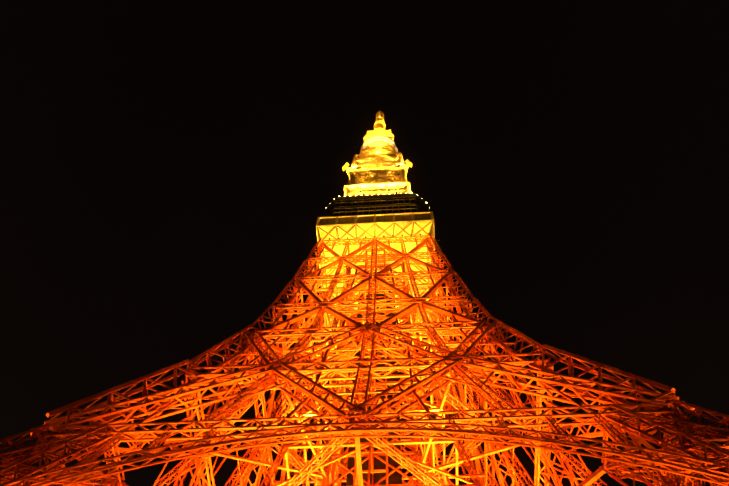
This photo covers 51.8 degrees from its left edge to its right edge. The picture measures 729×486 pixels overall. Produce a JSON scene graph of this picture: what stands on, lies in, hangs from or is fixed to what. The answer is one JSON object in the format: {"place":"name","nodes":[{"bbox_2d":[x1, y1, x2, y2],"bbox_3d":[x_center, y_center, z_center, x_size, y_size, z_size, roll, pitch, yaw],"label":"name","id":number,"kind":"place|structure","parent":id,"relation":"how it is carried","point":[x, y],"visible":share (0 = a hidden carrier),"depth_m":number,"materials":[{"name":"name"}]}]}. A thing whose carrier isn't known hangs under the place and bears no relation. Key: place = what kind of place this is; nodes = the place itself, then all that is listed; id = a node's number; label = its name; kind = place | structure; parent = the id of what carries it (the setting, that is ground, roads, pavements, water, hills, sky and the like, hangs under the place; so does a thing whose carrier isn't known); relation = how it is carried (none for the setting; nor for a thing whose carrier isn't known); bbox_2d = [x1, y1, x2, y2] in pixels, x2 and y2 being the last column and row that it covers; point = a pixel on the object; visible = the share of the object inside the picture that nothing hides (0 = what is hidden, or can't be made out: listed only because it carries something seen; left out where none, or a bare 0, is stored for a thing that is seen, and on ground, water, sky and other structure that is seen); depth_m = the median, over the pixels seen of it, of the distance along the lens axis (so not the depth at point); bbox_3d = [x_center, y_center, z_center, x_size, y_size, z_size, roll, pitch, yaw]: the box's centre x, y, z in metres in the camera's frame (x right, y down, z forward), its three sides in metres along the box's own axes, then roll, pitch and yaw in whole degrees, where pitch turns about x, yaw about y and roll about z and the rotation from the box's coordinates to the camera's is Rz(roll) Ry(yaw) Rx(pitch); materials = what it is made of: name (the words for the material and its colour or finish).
{"place":"outdoors","nodes":[
{"label":"outdoors","id":0,"kind":"place"},
{"bbox_2d":[0,0,728,485],"label":"sky","id":1,"kind":"structure","parent":0,"point":[168,168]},
{"label":"ground","id":2,"kind":"structure","parent":0,"visible":0},
{"bbox_2d":[0,110,728,485],"bbox_3d":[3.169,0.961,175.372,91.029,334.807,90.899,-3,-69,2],"label":"tower","id":3,"kind":"structure","parent":2,"relation":"on","point":[378,276],"depth_m":85.24,"materials":[{"name":"orange metal"}]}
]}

